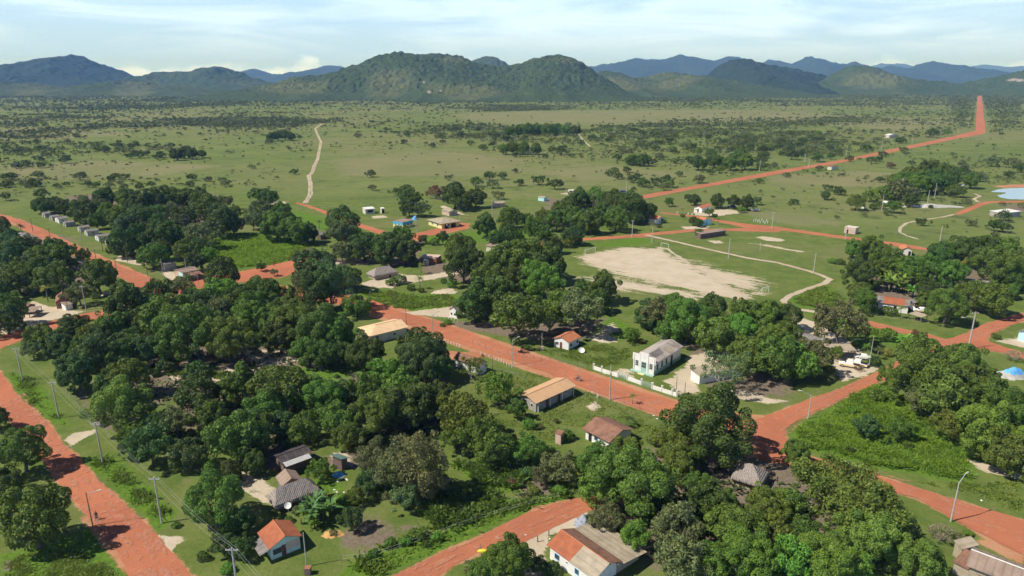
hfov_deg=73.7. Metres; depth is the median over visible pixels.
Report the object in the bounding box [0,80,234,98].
hills
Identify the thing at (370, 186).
savanna tree
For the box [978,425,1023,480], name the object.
mango tree
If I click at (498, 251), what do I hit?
mango tree
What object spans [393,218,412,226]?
blue yellow building
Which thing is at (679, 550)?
broadleaf tree
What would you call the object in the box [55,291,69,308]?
brick house
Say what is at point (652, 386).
boundary wall
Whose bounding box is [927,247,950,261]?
mango tree
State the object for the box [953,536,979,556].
beige lean to
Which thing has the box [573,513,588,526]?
silver tarpaulin
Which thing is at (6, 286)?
mango tree
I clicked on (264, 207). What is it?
broadleaf tree
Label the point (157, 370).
bush
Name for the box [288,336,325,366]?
mango tree
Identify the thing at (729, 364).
thin tree
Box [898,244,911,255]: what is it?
roadside cottage
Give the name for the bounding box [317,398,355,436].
mango tree
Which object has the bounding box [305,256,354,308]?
tall tree
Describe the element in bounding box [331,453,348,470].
green roofed shed
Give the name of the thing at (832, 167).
field hut
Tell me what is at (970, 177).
mango tree
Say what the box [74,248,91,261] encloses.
broadleaf tree
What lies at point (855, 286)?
mango tree
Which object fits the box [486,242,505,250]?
blue patch roof house
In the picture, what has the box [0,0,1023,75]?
sky
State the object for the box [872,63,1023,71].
hills
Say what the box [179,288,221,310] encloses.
broadleaf tree
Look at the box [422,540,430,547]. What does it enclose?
bush
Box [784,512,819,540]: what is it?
broadleaf tree
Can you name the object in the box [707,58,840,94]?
hills
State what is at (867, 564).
mango tree
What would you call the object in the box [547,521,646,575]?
patchwork roofed house
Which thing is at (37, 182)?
savanna tree
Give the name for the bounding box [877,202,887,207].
savanna tree
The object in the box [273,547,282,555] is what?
window
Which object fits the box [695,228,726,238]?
brown barrack
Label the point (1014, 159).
savanna tree
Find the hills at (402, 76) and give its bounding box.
[153,51,657,102]
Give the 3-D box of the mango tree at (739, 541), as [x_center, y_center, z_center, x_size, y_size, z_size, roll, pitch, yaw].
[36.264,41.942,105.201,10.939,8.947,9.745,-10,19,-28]
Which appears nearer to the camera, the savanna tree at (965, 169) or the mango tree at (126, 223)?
the mango tree at (126, 223)
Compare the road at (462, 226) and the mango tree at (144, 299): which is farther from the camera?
the road at (462, 226)
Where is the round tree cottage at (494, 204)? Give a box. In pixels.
[491,200,505,207]
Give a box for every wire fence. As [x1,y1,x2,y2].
[61,387,98,426]
[340,492,562,560]
[472,340,586,367]
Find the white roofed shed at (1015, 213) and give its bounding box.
[989,209,1020,217]
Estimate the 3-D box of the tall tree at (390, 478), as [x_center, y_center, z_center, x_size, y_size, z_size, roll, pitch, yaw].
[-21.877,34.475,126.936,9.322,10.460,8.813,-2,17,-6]
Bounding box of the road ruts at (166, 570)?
[14,397,170,575]
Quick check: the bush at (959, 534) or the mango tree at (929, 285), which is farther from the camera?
the mango tree at (929, 285)
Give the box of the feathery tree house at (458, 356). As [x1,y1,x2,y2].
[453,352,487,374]
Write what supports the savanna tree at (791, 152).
on the ground at (644, 267)
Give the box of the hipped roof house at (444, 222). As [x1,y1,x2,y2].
[426,217,459,228]
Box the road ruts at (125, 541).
[9,400,157,575]
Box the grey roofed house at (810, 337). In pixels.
[797,331,829,349]
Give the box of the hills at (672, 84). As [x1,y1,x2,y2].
[597,70,838,98]
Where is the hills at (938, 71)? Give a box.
[787,56,1011,83]
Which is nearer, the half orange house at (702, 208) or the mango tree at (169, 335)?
the mango tree at (169, 335)
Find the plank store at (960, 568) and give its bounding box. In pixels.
[952,548,981,575]
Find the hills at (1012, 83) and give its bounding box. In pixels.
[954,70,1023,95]
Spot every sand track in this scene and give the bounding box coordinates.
[303,124,320,202]
[645,235,855,320]
[665,248,746,295]
[898,214,955,238]
[973,193,980,201]
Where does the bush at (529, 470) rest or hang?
on the ground at (644, 267)
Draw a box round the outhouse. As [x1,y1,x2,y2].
[555,429,563,444]
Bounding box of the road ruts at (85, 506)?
[1,404,142,575]
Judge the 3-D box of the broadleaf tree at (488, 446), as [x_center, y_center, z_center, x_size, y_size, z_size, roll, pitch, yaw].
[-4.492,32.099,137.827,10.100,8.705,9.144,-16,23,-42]
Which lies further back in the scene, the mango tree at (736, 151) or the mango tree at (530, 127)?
the mango tree at (530, 127)
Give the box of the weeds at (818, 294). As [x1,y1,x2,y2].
[161,280,845,378]
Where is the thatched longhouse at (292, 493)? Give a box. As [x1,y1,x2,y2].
[267,478,320,510]
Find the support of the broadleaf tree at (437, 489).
on the ground at (644, 267)
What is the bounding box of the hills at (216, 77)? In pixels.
[103,66,275,90]
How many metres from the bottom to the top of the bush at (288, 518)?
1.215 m
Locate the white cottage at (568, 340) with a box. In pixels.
[552,330,580,349]
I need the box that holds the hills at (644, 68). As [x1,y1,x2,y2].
[589,54,790,77]
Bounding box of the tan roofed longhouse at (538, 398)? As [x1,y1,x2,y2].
[519,377,575,412]
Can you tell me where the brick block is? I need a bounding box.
[304,565,311,575]
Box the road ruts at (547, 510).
[414,502,570,569]
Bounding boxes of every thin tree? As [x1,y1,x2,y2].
[453,353,487,379]
[689,349,754,384]
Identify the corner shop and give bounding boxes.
[174,266,202,280]
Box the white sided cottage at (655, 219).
[649,215,664,223]
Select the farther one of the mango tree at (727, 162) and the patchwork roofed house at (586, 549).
the mango tree at (727, 162)
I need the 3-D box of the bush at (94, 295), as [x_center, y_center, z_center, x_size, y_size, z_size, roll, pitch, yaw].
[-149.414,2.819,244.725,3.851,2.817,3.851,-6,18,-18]
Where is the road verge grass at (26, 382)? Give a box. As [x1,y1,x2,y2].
[9,372,560,575]
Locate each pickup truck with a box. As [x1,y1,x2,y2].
[838,360,860,368]
[847,358,868,367]
[914,307,927,312]
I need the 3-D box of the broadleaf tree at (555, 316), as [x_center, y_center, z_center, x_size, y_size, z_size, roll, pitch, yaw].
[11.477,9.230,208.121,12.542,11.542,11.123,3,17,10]
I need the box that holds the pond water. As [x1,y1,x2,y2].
[992,188,1023,198]
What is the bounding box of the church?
[630,339,683,376]
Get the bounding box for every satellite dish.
[284,502,290,512]
[578,347,584,352]
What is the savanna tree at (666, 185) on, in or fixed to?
on the ground at (644, 267)
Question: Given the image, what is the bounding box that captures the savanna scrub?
[0,94,1023,236]
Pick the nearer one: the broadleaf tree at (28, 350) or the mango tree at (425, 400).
the mango tree at (425, 400)
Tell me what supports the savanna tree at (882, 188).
on the ground at (644, 267)
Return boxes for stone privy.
[423,259,428,265]
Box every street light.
[85,489,101,525]
[512,336,519,365]
[798,390,811,418]
[950,472,968,521]
[961,312,978,342]
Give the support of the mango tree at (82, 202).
on the ground at (644, 267)
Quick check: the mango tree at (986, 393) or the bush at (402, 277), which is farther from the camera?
the bush at (402, 277)
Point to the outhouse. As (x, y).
(559, 436)
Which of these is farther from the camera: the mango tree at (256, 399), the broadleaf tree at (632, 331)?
the broadleaf tree at (632, 331)
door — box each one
[281,544,286,555]
[641,361,645,372]
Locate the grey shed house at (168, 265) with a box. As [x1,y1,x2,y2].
[162,260,176,270]
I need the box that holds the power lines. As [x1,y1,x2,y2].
[21,353,253,568]
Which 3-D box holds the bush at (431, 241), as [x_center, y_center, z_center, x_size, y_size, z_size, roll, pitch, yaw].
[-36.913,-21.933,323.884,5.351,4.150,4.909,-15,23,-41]
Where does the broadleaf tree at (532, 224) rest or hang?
on the ground at (644, 267)
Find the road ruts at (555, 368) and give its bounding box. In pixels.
[401,315,666,405]
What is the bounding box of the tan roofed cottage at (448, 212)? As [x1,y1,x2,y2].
[442,208,457,215]
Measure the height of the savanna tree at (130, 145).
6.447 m
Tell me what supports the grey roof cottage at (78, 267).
on the ground at (644, 267)
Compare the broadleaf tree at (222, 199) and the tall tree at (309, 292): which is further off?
the broadleaf tree at (222, 199)
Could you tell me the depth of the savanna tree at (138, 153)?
682.32 m
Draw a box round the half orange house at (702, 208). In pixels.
[694,203,711,212]
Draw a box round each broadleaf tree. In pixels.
[19,340,41,358]
[36,200,53,211]
[41,346,63,358]
[57,282,96,305]
[64,258,78,268]
[66,243,77,254]
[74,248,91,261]
[94,198,110,207]
[114,422,148,442]
[117,440,134,455]
[124,422,172,466]
[139,278,178,297]
[143,204,167,217]
[156,405,193,437]
[162,273,196,298]
[163,201,177,212]
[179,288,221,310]
[182,219,220,247]
[184,287,212,295]
[194,277,238,299]
[196,296,231,319]
[200,247,219,263]
[206,533,237,556]
[217,195,234,205]
[225,531,255,559]
[243,210,262,229]
[245,199,271,216]
[255,262,266,268]
[270,268,277,275]
[271,410,298,440]
[272,200,291,211]
[279,435,300,447]
[287,250,307,260]
[290,271,311,291]
[304,457,336,479]
[322,220,354,241]
[330,241,352,262]
[335,506,363,530]
[344,485,372,504]
[345,372,383,399]
[348,225,364,241]
[350,249,364,263]
[354,468,379,495]
[361,358,407,385]
[379,364,427,407]
[388,482,420,511]
[409,191,423,201]
[413,200,431,216]
[417,235,427,242]
[428,472,450,493]
[435,390,494,434]
[436,230,448,244]
[438,422,471,454]
[456,414,500,451]
[473,424,520,463]
[475,371,523,405]
[489,291,553,345]
[504,398,527,418]
[513,431,550,462]
[518,216,544,236]
[527,554,550,575]
[531,463,551,485]
[533,224,554,240]
[536,299,568,335]
[538,450,582,484]
[547,288,582,322]
[559,287,604,335]
[560,223,585,241]
[568,278,591,295]
[587,496,627,532]
[619,519,652,550]
[622,327,641,344]
[638,297,666,314]
[639,295,677,332]
[650,500,706,546]
[652,529,714,575]
[664,197,673,204]
[695,539,737,575]
[705,208,713,214]
[720,296,760,323]
[725,194,739,208]
[750,509,795,557]
[753,196,761,202]
[765,533,827,575]
[771,482,808,516]
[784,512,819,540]
[798,336,840,373]
[812,298,870,343]
[829,346,843,358]
[845,194,866,210]
[850,413,882,438]
[867,258,886,269]
[877,366,903,383]
[880,414,920,439]
[884,200,901,211]
[904,383,945,418]
[911,329,927,336]
[928,408,977,441]
[986,219,1002,230]
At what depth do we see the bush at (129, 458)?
139.74 m
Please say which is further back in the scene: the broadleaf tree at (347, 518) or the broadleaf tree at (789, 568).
the broadleaf tree at (347, 518)
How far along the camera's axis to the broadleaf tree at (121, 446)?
140.36 m
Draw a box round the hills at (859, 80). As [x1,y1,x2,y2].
[818,65,990,95]
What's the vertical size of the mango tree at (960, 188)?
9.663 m
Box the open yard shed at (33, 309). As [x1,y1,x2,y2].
[23,306,42,317]
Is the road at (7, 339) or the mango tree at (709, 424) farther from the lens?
the road at (7, 339)
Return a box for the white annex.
[60,301,72,310]
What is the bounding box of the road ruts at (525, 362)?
[388,316,651,408]
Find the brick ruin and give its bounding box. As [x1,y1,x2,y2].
[419,254,440,263]
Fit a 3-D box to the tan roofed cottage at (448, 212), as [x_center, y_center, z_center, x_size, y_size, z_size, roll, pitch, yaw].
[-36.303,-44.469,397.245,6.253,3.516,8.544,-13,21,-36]
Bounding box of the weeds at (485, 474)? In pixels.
[343,456,573,564]
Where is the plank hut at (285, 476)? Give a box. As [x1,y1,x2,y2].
[275,468,300,486]
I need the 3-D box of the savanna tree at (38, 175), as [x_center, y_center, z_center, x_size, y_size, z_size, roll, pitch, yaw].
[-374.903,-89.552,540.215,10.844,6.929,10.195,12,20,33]
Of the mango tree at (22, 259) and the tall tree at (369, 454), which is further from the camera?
the mango tree at (22, 259)
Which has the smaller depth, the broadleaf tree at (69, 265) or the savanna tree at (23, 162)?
the broadleaf tree at (69, 265)
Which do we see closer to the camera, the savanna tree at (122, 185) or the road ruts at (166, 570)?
the road ruts at (166, 570)
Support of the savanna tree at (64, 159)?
on the ground at (644, 267)
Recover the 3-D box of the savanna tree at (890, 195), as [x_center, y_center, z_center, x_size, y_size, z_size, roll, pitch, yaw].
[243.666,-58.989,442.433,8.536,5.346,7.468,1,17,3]
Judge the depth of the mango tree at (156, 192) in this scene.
393.84 m
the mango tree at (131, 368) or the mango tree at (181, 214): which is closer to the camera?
the mango tree at (131, 368)
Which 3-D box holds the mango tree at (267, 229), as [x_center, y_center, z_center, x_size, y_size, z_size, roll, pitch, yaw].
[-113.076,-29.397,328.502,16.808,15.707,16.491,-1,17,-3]
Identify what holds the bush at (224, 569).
on the ground at (644, 267)
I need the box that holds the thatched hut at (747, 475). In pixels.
[730,463,768,490]
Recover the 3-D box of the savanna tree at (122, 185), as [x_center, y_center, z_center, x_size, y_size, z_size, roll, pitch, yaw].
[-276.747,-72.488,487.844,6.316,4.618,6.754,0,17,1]
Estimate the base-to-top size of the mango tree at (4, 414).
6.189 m
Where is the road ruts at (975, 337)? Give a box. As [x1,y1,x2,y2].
[878,321,1017,343]
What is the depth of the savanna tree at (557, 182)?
485.50 m
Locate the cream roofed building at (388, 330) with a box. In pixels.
[357,319,407,340]
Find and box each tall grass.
[209,232,315,267]
[794,383,977,478]
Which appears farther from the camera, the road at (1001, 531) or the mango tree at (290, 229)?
the mango tree at (290, 229)
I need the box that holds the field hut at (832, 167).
[827,165,837,169]
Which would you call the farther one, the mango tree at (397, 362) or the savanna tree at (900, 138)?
the savanna tree at (900, 138)
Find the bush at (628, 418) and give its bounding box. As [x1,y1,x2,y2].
[625,416,635,425]
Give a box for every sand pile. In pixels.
[321,529,344,538]
[436,291,456,293]
[586,404,600,407]
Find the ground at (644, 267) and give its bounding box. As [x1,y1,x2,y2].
[0,95,1023,575]
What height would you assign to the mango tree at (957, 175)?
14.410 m
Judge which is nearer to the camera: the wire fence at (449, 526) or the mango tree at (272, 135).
the wire fence at (449, 526)
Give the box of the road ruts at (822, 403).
[779,376,874,432]
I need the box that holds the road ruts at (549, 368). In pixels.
[398,316,655,406]
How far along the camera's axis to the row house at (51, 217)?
379.67 m
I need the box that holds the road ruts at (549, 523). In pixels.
[436,508,582,569]
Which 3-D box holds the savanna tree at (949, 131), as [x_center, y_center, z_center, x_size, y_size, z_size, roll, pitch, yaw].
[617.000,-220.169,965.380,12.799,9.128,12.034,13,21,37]
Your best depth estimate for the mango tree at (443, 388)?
159.04 m
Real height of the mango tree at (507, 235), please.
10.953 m
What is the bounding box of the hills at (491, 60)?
[472,56,507,65]
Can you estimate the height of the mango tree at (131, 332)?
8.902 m
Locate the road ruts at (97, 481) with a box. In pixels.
[18,394,179,574]
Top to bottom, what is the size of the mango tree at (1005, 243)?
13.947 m
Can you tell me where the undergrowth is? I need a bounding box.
[122,327,895,572]
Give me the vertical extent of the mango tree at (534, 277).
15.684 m
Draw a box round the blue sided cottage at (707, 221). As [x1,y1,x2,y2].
[698,216,711,225]
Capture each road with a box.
[0,214,164,291]
[0,296,171,348]
[0,372,189,575]
[172,258,306,293]
[245,280,750,429]
[296,202,468,240]
[394,491,646,575]
[542,228,778,244]
[613,96,985,202]
[661,212,979,261]
[753,349,927,462]
[773,450,1023,553]
[869,313,1023,358]
[955,201,1023,214]
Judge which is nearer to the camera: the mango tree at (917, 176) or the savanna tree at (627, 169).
the mango tree at (917, 176)
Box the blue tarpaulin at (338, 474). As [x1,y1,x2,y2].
[331,472,344,477]
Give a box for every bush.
[75,534,83,541]
[90,292,100,298]
[127,452,139,462]
[128,251,135,256]
[148,367,160,376]
[155,358,176,371]
[170,521,180,528]
[178,372,188,378]
[184,359,209,377]
[196,550,210,561]
[219,561,233,575]
[229,206,240,213]
[285,515,293,521]
[292,505,299,515]
[329,529,336,535]
[336,496,348,505]
[339,492,355,506]
[366,547,378,558]
[368,286,379,292]
[378,483,390,492]
[384,536,396,546]
[385,277,397,285]
[394,274,406,283]
[397,535,412,545]
[407,284,414,290]
[407,526,427,540]
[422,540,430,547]
[428,237,439,244]
[429,530,443,540]
[443,319,452,324]
[446,281,455,287]
[464,559,483,575]
[507,478,515,484]
[519,466,532,475]
[522,418,537,429]
[527,484,540,494]
[528,460,539,465]
[535,423,542,428]
[546,445,555,453]
[546,560,560,575]
[552,485,566,494]
[562,237,574,247]
[563,429,574,441]
[574,239,582,244]
[608,307,615,314]
[625,416,635,425]
[636,338,644,343]
[737,207,745,212]
[817,362,832,371]
[827,257,835,263]
[828,375,835,380]
[836,258,845,264]
[845,447,855,453]
[847,406,859,412]
[851,341,859,347]
[867,356,881,366]
[868,388,886,401]
[869,203,877,208]
[870,328,879,333]
[871,308,881,313]
[874,328,897,340]
[876,434,889,444]
[881,306,897,315]
[881,348,894,356]
[902,440,914,448]
[927,522,959,542]
[953,533,966,539]
[963,529,973,535]
[991,333,1001,338]
[1004,350,1023,360]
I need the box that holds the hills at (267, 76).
[237,65,344,82]
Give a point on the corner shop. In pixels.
(192, 270)
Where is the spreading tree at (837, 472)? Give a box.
[788,451,917,532]
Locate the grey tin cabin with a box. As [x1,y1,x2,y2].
[316,231,325,239]
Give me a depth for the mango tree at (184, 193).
400.49 m
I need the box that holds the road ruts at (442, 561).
[428,504,579,566]
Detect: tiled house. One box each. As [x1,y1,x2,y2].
[253,519,301,559]
[582,416,633,445]
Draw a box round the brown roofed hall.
[966,547,1023,575]
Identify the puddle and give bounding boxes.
[588,335,618,341]
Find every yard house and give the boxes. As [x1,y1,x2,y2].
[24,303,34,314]
[366,266,397,279]
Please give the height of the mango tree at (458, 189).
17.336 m
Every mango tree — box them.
[0,216,10,227]
[0,224,13,237]
[0,229,19,248]
[0,237,28,271]
[0,257,31,294]
[0,277,17,294]
[0,290,28,324]
[0,301,28,338]
[0,406,12,429]
[0,424,52,472]
[0,467,23,492]
[0,482,71,551]
[1,235,34,258]
[9,254,37,272]
[18,254,52,290]
[20,322,52,349]
[22,245,52,263]
[26,234,41,244]
[27,260,75,294]
[30,196,46,211]
[32,236,71,257]
[38,332,72,360]
[40,196,63,213]
[43,243,77,265]
[52,198,68,214]
[52,353,99,391]
[53,313,89,339]
[61,337,95,353]
[66,194,99,224]
[68,332,124,370]
[71,335,101,367]
[73,323,108,340]
[74,257,118,294]
[78,374,156,432]
[84,212,106,227]
[86,325,111,348]
[91,186,114,203]
[91,311,129,339]
[92,368,122,394]
[95,202,113,223]
[99,337,146,366]
[100,227,138,257]
[100,357,153,393]
[102,279,149,321]
[105,206,130,228]
[112,213,141,237]
[113,187,137,202]
[113,198,131,212]
[117,203,157,224]
[118,326,146,349]
[120,335,161,364]
[122,189,153,216]
[124,306,157,334]
[129,222,145,236]
[133,229,157,250]
[133,294,163,312]
[135,242,171,268]
[139,292,202,332]
[140,411,175,436]
[142,330,159,349]
[144,185,174,212]
[145,212,173,235]
[150,237,172,260]
[150,304,224,362]
[153,218,182,245]
[159,186,189,205]
[167,436,210,469]
[168,148,182,160]
[169,205,200,226]
[170,225,190,246]
[171,238,195,260]
[172,369,220,413]
[179,147,188,157]
[181,186,211,208]
[181,461,244,540]
[184,237,214,255]
[184,250,205,268]
[186,147,197,158]
[186,398,231,433]
[188,191,219,223]
[197,149,206,156]
[198,316,261,363]
[200,408,269,464]
[203,256,240,287]
[206,202,239,238]
[211,309,232,330]
[212,361,260,407]
[219,454,241,477]
[220,212,245,233]
[220,505,255,538]
[221,285,256,309]
[226,409,276,449]
[230,298,269,336]
[231,291,266,322]
[240,383,292,427]
[242,447,266,475]
[243,275,280,299]
[244,364,317,409]
[255,188,279,203]
[258,302,294,342]
[259,210,291,240]
[259,288,282,305]
[261,315,295,357]
[266,132,277,139]
[267,295,301,321]
[273,130,281,139]
[273,298,316,342]
[275,207,295,224]
[275,216,312,243]
[275,285,298,300]
[279,129,290,139]
[281,443,293,450]
[286,132,295,140]
[286,410,325,444]
[287,302,350,345]
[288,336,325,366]
[291,248,336,280]
[293,374,347,418]
[295,221,318,242]
[310,339,344,368]
[314,312,359,353]
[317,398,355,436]
[325,204,360,239]
[328,339,352,367]
[329,379,358,404]
[329,421,369,449]
[330,266,361,288]
[341,294,370,316]
[343,388,404,434]
[344,329,384,372]
[347,232,381,261]
[365,231,405,263]
[375,358,414,377]
[379,382,440,429]
[386,233,421,264]
[390,224,412,238]
[394,326,446,362]
[396,189,411,204]
[398,337,449,382]
[399,197,416,216]
[420,352,455,381]
[427,379,455,412]
[441,181,465,208]
[442,243,484,283]
[443,232,476,261]
[454,286,491,323]
[455,193,471,210]
[464,275,514,319]
[465,187,486,207]
[467,557,495,575]
[470,257,509,288]
[472,211,500,237]
[482,531,536,575]
[485,240,524,277]
[486,230,504,243]
[497,263,529,292]
[498,143,507,154]
[498,207,523,226]
[499,223,522,240]
[499,238,555,270]
[503,126,513,135]
[506,140,518,152]
[513,123,524,136]
[517,141,529,154]
[517,259,566,298]
[521,213,533,223]
[522,122,534,133]
[530,142,541,154]
[531,246,566,278]
[533,122,541,134]
[535,207,551,222]
[540,123,554,135]
[543,209,569,231]
[546,236,564,251]
[551,198,579,214]
[552,123,561,132]
[560,124,571,133]
[561,205,587,229]
[565,186,595,210]
[570,125,580,134]
[572,440,613,480]
[577,209,604,234]
[577,466,627,508]
[582,186,611,207]
[584,441,680,517]
[587,269,622,299]
[587,288,611,312]
[590,201,612,215]
[599,188,621,211]
[603,205,629,231]
[611,436,643,460]
[613,187,645,222]
[626,154,638,164]
[628,211,644,224]
[631,202,657,221]
[634,304,665,330]
[636,153,652,165]
[637,497,670,527]
[646,425,696,460]
[653,317,685,340]
[659,381,757,468]
[661,297,710,343]
[661,437,695,486]
[662,292,684,320]
[680,478,729,524]
[682,466,716,497]
[687,194,701,205]
[688,216,696,224]
[690,156,707,169]
[691,315,734,353]
[694,218,703,226]
[698,291,727,317]
[703,502,770,554]
[707,152,723,168]
[710,193,724,207]
[711,522,783,575]
[718,487,739,507]
[723,155,737,169]
[724,334,765,375]
[726,312,758,339]
[733,147,747,159]
[738,153,753,169]
[738,194,757,210]
[744,480,798,527]
[746,299,787,328]
[748,333,807,380]
[756,320,785,344]
[771,342,822,380]
[774,528,864,575]
[775,302,803,324]
[775,320,802,341]
[778,438,810,464]
[820,190,829,198]
[824,508,916,568]
[824,546,875,575]
[840,257,883,287]
[845,238,868,257]
[847,282,870,298]
[854,285,877,313]
[855,234,884,260]
[867,243,904,266]
[882,345,962,405]
[886,256,906,274]
[892,171,912,187]
[894,332,946,377]
[894,531,948,575]
[897,255,933,285]
[903,165,926,181]
[903,192,919,206]
[907,170,931,191]
[912,254,949,281]
[913,364,974,427]
[914,291,934,308]
[915,277,939,300]
[917,168,951,191]
[919,159,939,170]
[923,287,970,323]
[926,241,962,264]
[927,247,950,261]
[928,162,957,179]
[934,342,989,374]
[936,259,971,286]
[941,170,962,188]
[942,235,985,263]
[945,183,966,194]
[951,363,1002,403]
[953,400,1023,463]
[954,279,997,310]
[961,235,1004,265]
[962,171,981,188]
[969,244,1023,282]
[969,376,1023,409]
[970,363,1002,377]
[971,279,1014,315]
[978,404,1023,436]
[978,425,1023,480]
[983,236,1023,255]
[999,269,1023,291]
[1000,389,1023,406]
[1002,249,1023,272]
[1003,283,1021,296]
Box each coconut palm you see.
[39,283,52,300]
[863,342,873,353]
[896,304,905,317]
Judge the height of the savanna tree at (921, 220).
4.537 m
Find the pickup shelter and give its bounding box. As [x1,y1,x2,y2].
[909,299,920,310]
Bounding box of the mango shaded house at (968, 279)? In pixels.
[966,278,989,282]
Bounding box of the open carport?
[823,343,856,358]
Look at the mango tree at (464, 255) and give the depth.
257.16 m
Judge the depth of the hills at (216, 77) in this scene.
4819.93 m
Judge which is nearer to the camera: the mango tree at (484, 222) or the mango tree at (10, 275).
the mango tree at (10, 275)
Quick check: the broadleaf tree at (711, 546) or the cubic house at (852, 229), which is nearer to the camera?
the broadleaf tree at (711, 546)
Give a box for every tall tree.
[294,270,332,307]
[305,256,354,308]
[353,435,390,486]
[370,443,417,499]
[384,429,449,501]
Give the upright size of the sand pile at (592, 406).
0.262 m
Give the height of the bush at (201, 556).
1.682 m
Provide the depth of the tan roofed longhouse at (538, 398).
164.78 m
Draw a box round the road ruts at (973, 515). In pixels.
[898,486,1020,533]
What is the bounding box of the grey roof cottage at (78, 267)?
[75,260,82,269]
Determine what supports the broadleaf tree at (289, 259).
on the ground at (644, 267)
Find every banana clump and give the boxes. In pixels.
[296,506,320,523]
[297,489,343,521]
[302,487,338,517]
[303,517,322,530]
[875,265,892,284]
[878,272,912,291]
[892,272,912,287]
[895,282,910,292]
[895,332,912,342]
[905,284,926,297]
[940,282,952,288]
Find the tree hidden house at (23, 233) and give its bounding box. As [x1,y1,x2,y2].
[18,232,30,237]
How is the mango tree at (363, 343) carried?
on the ground at (644, 267)
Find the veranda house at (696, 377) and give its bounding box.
[690,359,748,384]
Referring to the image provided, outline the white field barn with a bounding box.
[884,134,897,137]
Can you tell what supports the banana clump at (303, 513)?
on the ground at (644, 267)
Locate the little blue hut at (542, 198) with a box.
[538,196,547,200]
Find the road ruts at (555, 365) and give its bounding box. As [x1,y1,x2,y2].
[400,313,673,405]
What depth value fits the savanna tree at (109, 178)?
524.45 m
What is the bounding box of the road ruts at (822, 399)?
[778,376,865,427]
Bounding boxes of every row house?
[41,211,49,217]
[49,214,58,220]
[55,216,66,222]
[62,220,75,226]
[77,224,89,231]
[84,228,98,235]
[95,233,109,241]
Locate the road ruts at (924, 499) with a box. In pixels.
[903,494,1019,537]
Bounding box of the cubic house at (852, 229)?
[844,225,858,233]
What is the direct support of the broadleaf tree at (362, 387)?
on the ground at (644, 267)
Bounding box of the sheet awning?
[908,311,927,322]
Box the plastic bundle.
[477,544,486,556]
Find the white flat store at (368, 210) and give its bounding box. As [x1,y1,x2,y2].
[362,207,374,213]
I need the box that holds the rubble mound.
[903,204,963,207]
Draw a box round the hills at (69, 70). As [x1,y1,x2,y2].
[0,54,133,87]
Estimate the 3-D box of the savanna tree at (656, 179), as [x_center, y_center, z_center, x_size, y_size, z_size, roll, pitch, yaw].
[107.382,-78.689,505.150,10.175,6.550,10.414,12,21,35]
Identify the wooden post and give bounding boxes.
[303,532,306,564]
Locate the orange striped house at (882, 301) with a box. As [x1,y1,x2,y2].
[875,295,910,313]
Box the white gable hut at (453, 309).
[450,306,460,318]
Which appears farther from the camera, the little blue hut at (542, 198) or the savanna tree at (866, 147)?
the savanna tree at (866, 147)
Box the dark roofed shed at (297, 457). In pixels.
[272,444,312,470]
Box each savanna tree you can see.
[0,144,10,148]
[0,173,10,178]
[0,191,10,198]
[2,180,14,186]
[3,172,17,177]
[10,163,21,168]
[19,180,31,186]
[21,160,30,164]
[30,170,43,178]
[31,161,46,167]
[32,180,42,185]
[33,145,43,150]
[33,155,42,159]
[33,188,50,197]
[41,152,51,157]
[58,156,70,162]
[72,172,86,179]
[80,181,92,187]
[89,141,101,145]
[92,182,100,187]
[100,145,110,151]
[101,176,114,181]
[102,182,115,186]
[117,173,130,179]
[119,183,128,187]
[124,143,135,148]
[124,153,137,157]
[133,151,143,157]
[134,183,147,188]
[147,181,156,186]
[152,154,162,159]
[185,173,197,179]
[185,180,195,186]
[220,181,229,186]
[247,187,266,199]
[265,138,273,143]
[364,169,375,176]
[368,184,376,190]
[387,187,401,195]
[399,184,414,192]
[425,185,444,198]
[444,175,452,179]
[470,176,483,186]
[478,144,487,149]
[484,171,496,179]
[486,180,499,188]
[491,190,504,198]
[497,171,506,179]
[513,178,523,184]
[531,175,548,184]
[545,179,564,188]
[547,146,556,152]
[556,148,567,152]
[608,167,619,173]
[612,154,622,159]
[613,173,622,178]
[623,166,631,172]
[627,175,636,182]
[636,177,650,185]
[650,177,661,185]
[655,152,663,159]
[659,183,669,190]
[661,178,674,185]
[663,174,670,180]
[679,142,687,147]
[690,147,702,154]
[693,174,705,182]
[706,169,715,173]
[707,148,716,154]
[714,165,725,172]
[718,139,727,143]
[752,163,767,169]
[753,157,767,162]
[757,146,767,150]
[782,172,791,176]
[786,150,800,159]
[789,198,798,203]
[799,149,808,155]
[808,143,818,147]
[811,152,824,160]
[822,184,833,189]
[832,186,845,194]
[845,155,853,160]
[860,188,886,201]
[863,144,873,149]
[866,157,876,163]
[871,185,891,198]
[872,137,882,141]
[873,176,884,180]
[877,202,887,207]
[878,151,888,155]
[881,193,894,199]
[884,178,917,200]
[884,209,893,214]
[885,173,896,181]
[886,162,895,167]
[895,137,907,143]
[898,147,908,151]
[915,218,932,225]
[916,193,926,199]
[924,128,940,137]
[943,129,951,134]
[958,167,969,171]
[959,163,969,168]
[960,198,971,203]
[964,219,977,225]
[977,155,1001,166]
[977,173,988,179]
[990,231,1000,235]
[992,222,1013,231]
[993,209,1012,220]
[1002,171,1014,176]
[1003,157,1021,166]
[1013,163,1023,172]
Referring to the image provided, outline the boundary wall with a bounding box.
[593,363,677,396]
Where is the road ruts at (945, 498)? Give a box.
[895,481,1019,527]
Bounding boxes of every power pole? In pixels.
[12,347,22,378]
[47,381,59,417]
[90,422,103,461]
[149,477,162,523]
[225,547,237,575]
[609,365,611,399]
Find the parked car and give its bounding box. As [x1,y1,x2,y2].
[855,353,869,359]

